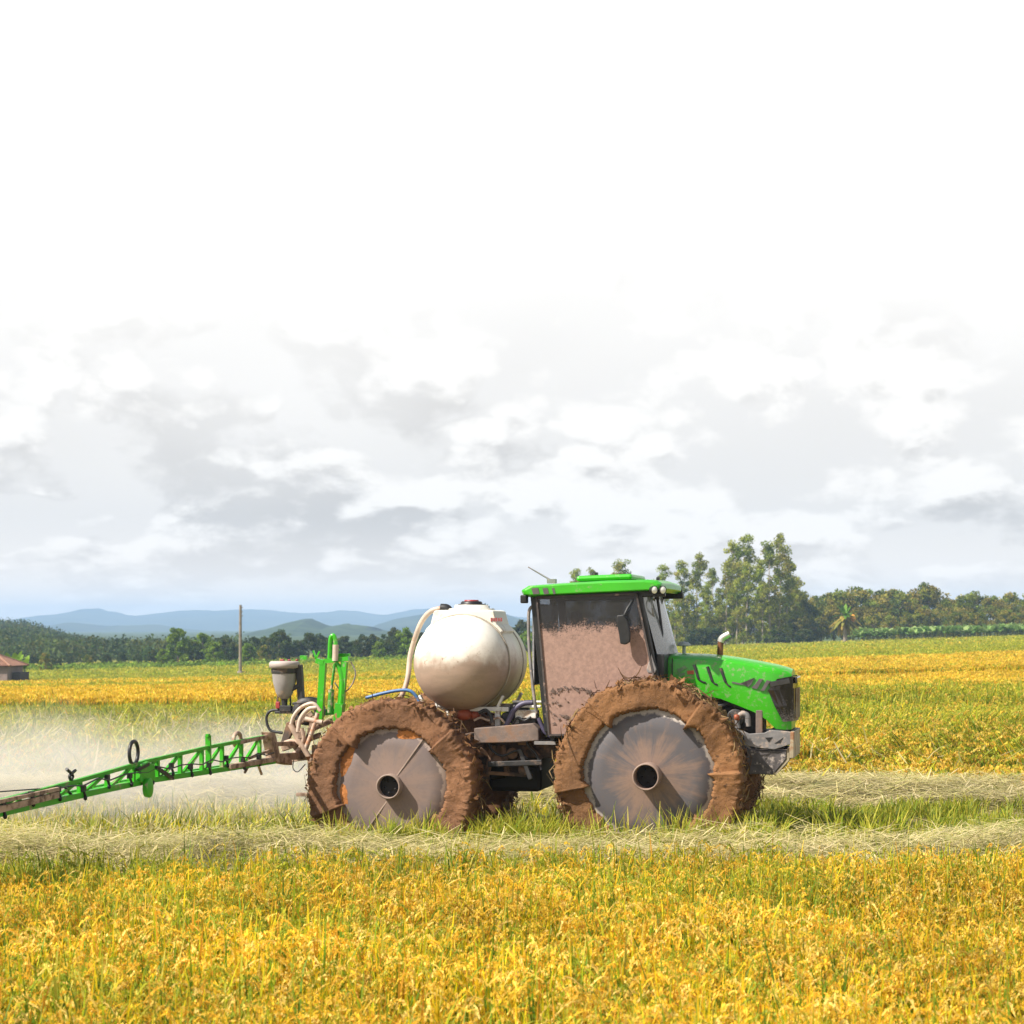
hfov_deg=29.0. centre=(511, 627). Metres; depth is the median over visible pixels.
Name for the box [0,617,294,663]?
wood
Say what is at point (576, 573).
eucalyptus tree
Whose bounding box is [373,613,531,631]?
blue hill
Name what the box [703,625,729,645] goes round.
dark bush
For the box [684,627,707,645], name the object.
dark bush
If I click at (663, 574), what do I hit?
eucalyptus tree
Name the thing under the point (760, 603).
eucalyptus tree
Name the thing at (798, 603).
eucalyptus tree
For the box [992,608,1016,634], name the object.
undergrowth tree
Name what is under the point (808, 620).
undergrowth tree
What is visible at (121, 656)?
field edge tree
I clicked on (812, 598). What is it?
woodland tree
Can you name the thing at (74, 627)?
dark blue hills
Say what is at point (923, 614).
undergrowth tree
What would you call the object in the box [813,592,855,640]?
woodland tree
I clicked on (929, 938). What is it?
ripe rice crop
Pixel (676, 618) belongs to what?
eucalyptus tree
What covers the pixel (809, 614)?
woodland tree
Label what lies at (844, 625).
palm
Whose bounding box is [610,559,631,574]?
eucalyptus tree
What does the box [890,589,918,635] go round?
woodland tree
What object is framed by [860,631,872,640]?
banana plant
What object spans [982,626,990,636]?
banana plant
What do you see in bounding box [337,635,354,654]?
field edge tree
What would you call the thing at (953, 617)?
undergrowth tree
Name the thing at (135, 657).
field edge tree
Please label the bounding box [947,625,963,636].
banana plant
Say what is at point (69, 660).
field edge tree
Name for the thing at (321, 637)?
field edge tree
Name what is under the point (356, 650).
field edge tree
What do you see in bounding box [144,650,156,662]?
field edge tree
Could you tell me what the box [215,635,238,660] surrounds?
field edge tree
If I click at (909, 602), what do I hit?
woodland tree
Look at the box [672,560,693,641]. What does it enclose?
eucalyptus tree
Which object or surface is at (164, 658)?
field edge tree
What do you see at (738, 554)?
eucalyptus tree
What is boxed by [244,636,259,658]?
field edge tree
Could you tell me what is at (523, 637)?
field edge tree
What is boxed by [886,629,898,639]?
banana plant
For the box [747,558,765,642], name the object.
eucalyptus tree
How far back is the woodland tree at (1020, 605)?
354.39 m
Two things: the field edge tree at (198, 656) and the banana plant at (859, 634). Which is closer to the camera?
the field edge tree at (198, 656)
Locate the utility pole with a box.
[237,605,243,672]
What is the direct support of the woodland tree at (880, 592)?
on the ground at (216, 635)
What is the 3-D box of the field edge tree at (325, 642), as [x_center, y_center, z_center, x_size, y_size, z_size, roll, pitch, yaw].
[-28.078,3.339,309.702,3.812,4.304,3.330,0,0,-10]
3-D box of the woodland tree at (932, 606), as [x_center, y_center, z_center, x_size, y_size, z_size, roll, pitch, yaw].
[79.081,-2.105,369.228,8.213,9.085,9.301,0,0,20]
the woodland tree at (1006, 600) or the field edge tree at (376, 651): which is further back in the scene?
the woodland tree at (1006, 600)
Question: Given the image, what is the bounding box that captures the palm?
[829,604,861,641]
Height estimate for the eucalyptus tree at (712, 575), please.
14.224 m
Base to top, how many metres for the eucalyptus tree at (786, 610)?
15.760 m
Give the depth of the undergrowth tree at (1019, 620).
346.91 m
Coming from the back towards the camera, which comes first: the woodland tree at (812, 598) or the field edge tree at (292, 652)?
the woodland tree at (812, 598)
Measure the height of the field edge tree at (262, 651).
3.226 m
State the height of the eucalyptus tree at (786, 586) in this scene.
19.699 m
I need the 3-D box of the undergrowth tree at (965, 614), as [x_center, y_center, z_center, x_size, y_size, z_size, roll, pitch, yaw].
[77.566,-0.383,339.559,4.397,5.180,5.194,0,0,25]
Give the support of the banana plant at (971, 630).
on the ground at (216, 635)
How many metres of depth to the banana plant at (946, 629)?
316.90 m
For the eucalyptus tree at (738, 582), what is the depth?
323.92 m
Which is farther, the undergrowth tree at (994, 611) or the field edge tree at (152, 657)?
the undergrowth tree at (994, 611)
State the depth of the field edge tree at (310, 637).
309.53 m
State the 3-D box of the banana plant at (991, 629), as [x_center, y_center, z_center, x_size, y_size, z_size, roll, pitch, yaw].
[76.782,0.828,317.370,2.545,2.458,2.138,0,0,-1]
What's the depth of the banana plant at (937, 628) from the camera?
317.52 m
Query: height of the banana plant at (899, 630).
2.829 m
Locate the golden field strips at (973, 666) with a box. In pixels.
[0,649,1023,707]
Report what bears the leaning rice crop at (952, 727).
on the ground at (216, 635)
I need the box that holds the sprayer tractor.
[0,567,800,840]
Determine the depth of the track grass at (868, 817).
21.88 m
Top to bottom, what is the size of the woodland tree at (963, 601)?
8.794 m
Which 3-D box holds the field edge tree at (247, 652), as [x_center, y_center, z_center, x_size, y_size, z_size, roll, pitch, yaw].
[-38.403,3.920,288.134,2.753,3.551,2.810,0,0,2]
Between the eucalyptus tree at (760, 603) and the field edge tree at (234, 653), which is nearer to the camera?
the field edge tree at (234, 653)
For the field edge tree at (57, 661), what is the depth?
299.75 m
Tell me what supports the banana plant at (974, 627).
on the ground at (216, 635)
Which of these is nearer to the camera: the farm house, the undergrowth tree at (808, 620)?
the farm house
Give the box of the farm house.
[0,654,28,680]
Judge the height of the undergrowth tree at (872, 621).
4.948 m
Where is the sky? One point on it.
(381, 307)
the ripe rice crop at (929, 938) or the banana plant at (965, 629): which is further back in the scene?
the banana plant at (965, 629)
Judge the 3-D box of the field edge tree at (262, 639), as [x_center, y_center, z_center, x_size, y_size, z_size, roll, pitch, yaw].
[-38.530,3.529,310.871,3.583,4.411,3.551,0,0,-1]
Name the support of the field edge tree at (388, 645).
on the ground at (216, 635)
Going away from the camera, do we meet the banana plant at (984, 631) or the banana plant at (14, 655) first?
the banana plant at (14, 655)
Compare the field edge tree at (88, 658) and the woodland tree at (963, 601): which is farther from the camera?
the woodland tree at (963, 601)
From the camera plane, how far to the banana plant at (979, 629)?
318.32 m
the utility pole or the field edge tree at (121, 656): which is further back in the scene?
the field edge tree at (121, 656)
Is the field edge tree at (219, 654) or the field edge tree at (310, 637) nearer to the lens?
the field edge tree at (219, 654)
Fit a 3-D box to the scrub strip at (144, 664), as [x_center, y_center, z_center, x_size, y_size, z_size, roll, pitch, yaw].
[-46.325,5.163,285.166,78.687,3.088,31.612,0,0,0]
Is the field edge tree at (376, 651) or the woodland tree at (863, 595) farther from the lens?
the woodland tree at (863, 595)
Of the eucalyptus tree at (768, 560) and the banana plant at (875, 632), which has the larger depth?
the eucalyptus tree at (768, 560)
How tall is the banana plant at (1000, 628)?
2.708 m
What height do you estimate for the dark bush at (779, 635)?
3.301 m
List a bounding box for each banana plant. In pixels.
[11,651,25,659]
[17,655,34,671]
[849,631,862,640]
[850,628,857,639]
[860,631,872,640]
[864,627,874,640]
[865,630,879,639]
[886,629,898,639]
[886,629,899,638]
[896,626,909,638]
[896,627,914,638]
[907,629,918,638]
[916,626,928,637]
[918,627,926,638]
[924,626,939,637]
[928,627,940,636]
[940,625,956,637]
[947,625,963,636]
[959,626,969,636]
[968,628,978,636]
[969,625,979,635]
[977,627,989,635]
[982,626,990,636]
[982,626,997,635]
[994,624,1007,635]
[999,623,1014,634]
[1003,626,1015,634]
[1013,624,1021,635]
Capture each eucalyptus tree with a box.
[569,568,580,582]
[586,567,595,574]
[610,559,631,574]
[656,564,682,626]
[669,599,683,645]
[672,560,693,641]
[681,552,712,631]
[695,583,714,645]
[701,568,720,626]
[712,539,752,641]
[713,558,738,644]
[717,533,763,643]
[726,578,745,644]
[734,562,761,643]
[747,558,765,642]
[750,582,774,643]
[756,540,786,642]
[763,532,796,634]
[775,556,805,634]
[791,576,804,640]
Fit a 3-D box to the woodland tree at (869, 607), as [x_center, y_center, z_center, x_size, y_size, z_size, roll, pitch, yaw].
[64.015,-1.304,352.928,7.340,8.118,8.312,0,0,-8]
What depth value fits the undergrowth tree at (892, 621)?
339.64 m
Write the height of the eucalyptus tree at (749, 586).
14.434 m
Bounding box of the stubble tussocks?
[0,803,341,854]
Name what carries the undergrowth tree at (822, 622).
on the ground at (216, 635)
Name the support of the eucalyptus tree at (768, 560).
on the ground at (216, 635)
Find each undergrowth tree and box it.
[669,613,692,644]
[696,616,721,639]
[739,618,765,642]
[764,611,793,642]
[790,613,802,641]
[793,612,821,640]
[810,615,831,641]
[862,615,884,639]
[878,615,899,638]
[894,611,919,638]
[911,605,939,636]
[923,609,952,636]
[943,612,967,635]
[954,610,976,635]
[969,611,990,635]
[979,606,1009,635]
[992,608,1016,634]
[1007,611,1023,633]
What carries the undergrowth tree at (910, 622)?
on the ground at (216, 635)
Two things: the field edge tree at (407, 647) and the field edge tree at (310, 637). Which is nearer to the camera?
the field edge tree at (407, 647)
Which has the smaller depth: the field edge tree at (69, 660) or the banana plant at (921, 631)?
the field edge tree at (69, 660)
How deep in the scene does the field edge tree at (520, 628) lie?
317.86 m
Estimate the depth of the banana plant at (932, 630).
317.20 m
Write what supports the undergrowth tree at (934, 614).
on the ground at (216, 635)
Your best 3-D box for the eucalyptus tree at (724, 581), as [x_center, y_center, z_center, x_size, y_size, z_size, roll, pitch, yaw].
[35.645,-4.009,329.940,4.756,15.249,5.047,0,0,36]
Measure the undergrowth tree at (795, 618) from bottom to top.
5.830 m
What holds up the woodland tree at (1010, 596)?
on the ground at (216, 635)
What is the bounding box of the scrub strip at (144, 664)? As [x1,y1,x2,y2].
[23,654,413,670]
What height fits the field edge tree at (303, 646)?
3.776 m
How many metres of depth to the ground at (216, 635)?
27.30 m
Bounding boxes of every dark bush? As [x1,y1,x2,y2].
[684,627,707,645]
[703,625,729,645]
[769,627,790,642]
[794,628,814,642]
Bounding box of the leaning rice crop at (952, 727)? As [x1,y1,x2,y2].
[0,675,1023,789]
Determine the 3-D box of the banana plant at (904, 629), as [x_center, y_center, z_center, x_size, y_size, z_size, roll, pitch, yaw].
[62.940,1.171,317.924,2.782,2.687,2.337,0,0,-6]
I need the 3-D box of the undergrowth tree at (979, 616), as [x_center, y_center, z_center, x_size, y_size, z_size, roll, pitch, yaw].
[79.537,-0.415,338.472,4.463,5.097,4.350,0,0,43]
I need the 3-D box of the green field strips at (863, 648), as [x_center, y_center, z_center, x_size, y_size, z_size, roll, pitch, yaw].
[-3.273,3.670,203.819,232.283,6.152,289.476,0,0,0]
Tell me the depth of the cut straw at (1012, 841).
19.29 m
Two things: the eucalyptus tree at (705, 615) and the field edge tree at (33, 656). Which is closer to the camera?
the field edge tree at (33, 656)
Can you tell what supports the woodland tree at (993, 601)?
on the ground at (216, 635)
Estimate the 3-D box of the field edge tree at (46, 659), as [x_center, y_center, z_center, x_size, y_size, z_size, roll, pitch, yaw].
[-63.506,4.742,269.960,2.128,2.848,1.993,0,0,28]
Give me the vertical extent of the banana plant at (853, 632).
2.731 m
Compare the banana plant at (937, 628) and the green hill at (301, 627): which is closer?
the banana plant at (937, 628)
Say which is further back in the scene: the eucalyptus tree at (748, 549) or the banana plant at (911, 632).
the eucalyptus tree at (748, 549)
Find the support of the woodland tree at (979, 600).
on the ground at (216, 635)
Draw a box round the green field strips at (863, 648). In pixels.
[0,634,1023,698]
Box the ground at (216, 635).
[0,629,1023,1013]
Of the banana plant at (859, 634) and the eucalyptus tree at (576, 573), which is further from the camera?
the eucalyptus tree at (576, 573)
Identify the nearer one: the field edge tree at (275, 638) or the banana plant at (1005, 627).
the field edge tree at (275, 638)
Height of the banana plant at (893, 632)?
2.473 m
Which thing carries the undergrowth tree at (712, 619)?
on the ground at (216, 635)
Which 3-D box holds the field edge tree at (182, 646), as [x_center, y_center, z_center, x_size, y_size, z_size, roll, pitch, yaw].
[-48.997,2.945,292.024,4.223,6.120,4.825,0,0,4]
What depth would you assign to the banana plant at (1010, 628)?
317.30 m
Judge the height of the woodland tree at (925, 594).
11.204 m
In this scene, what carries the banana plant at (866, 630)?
on the ground at (216, 635)
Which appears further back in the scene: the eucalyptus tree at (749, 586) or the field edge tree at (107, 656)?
the eucalyptus tree at (749, 586)
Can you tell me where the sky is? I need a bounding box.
[0,0,1023,624]
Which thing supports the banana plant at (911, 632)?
on the ground at (216, 635)
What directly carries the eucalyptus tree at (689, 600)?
on the ground at (216, 635)
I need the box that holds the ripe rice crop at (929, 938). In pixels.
[0,820,1023,1023]
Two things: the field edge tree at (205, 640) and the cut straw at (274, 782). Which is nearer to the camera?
the cut straw at (274, 782)
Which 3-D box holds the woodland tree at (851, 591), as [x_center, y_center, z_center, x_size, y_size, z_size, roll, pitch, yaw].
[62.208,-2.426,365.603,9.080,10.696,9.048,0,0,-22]
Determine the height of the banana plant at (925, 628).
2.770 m
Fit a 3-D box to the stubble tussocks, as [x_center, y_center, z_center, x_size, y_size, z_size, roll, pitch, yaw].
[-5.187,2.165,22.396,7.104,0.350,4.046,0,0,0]
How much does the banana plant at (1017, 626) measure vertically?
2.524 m
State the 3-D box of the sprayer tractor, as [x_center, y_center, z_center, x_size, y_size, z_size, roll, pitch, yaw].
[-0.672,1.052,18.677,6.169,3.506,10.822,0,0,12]
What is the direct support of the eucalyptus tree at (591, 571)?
on the ground at (216, 635)
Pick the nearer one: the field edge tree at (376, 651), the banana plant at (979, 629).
the field edge tree at (376, 651)
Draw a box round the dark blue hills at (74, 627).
[45,623,206,631]
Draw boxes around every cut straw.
[0,765,1023,813]
[0,812,1023,880]
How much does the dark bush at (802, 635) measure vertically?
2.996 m
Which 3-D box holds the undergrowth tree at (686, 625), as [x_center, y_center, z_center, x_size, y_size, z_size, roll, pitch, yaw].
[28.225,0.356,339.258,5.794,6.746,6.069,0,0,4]
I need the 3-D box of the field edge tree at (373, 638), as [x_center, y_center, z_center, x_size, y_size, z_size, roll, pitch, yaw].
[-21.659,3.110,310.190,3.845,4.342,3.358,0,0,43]
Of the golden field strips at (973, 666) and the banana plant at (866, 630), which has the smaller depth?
the golden field strips at (973, 666)
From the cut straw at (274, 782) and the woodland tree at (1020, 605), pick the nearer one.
the cut straw at (274, 782)
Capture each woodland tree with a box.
[773,590,818,642]
[790,601,820,640]
[807,594,835,631]
[809,595,836,641]
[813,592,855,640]
[818,588,868,639]
[829,586,867,638]
[848,586,885,639]
[854,598,890,637]
[874,588,904,638]
[874,589,918,637]
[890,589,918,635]
[906,582,941,637]
[920,592,950,609]
[930,599,963,636]
[944,592,985,635]
[969,591,989,620]
[981,595,1006,634]
[988,597,1020,632]
[995,592,1020,634]
[1007,599,1023,623]
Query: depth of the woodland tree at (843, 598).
352.29 m
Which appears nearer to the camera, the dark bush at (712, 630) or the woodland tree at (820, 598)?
the dark bush at (712, 630)
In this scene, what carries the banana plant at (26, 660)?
on the ground at (216, 635)
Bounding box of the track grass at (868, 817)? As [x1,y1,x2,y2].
[0,787,1023,856]
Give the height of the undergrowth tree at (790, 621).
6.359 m
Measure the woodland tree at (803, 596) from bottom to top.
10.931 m
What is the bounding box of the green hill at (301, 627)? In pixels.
[242,619,403,635]
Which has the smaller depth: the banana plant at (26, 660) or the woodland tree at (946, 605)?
the banana plant at (26, 660)
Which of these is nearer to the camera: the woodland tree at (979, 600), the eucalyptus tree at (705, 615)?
the eucalyptus tree at (705, 615)
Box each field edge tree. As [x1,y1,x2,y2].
[29,653,38,665]
[38,652,54,669]
[51,656,61,664]
[66,656,76,664]
[83,654,92,664]
[101,653,111,663]
[116,652,127,663]
[132,653,142,662]
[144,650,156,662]
[155,648,170,663]
[165,627,194,662]
[188,641,203,661]
[192,632,214,661]
[204,641,225,661]
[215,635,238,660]
[223,642,238,660]
[238,643,256,661]
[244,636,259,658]
[256,637,274,659]
[256,645,271,660]
[265,629,292,660]
[278,636,300,659]
[292,640,309,658]
[296,632,320,657]
[312,633,327,657]
[320,636,344,654]
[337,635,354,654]
[351,634,374,657]
[363,634,380,656]
[371,641,386,657]
[376,627,400,656]
[391,627,412,655]
[405,638,418,654]
[512,619,531,650]
[520,631,531,651]
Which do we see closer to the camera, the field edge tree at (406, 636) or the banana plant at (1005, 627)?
the field edge tree at (406, 636)
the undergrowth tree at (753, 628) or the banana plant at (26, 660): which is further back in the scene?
the undergrowth tree at (753, 628)
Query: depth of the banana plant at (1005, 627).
317.94 m
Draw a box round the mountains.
[11,608,531,629]
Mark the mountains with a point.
(253, 619)

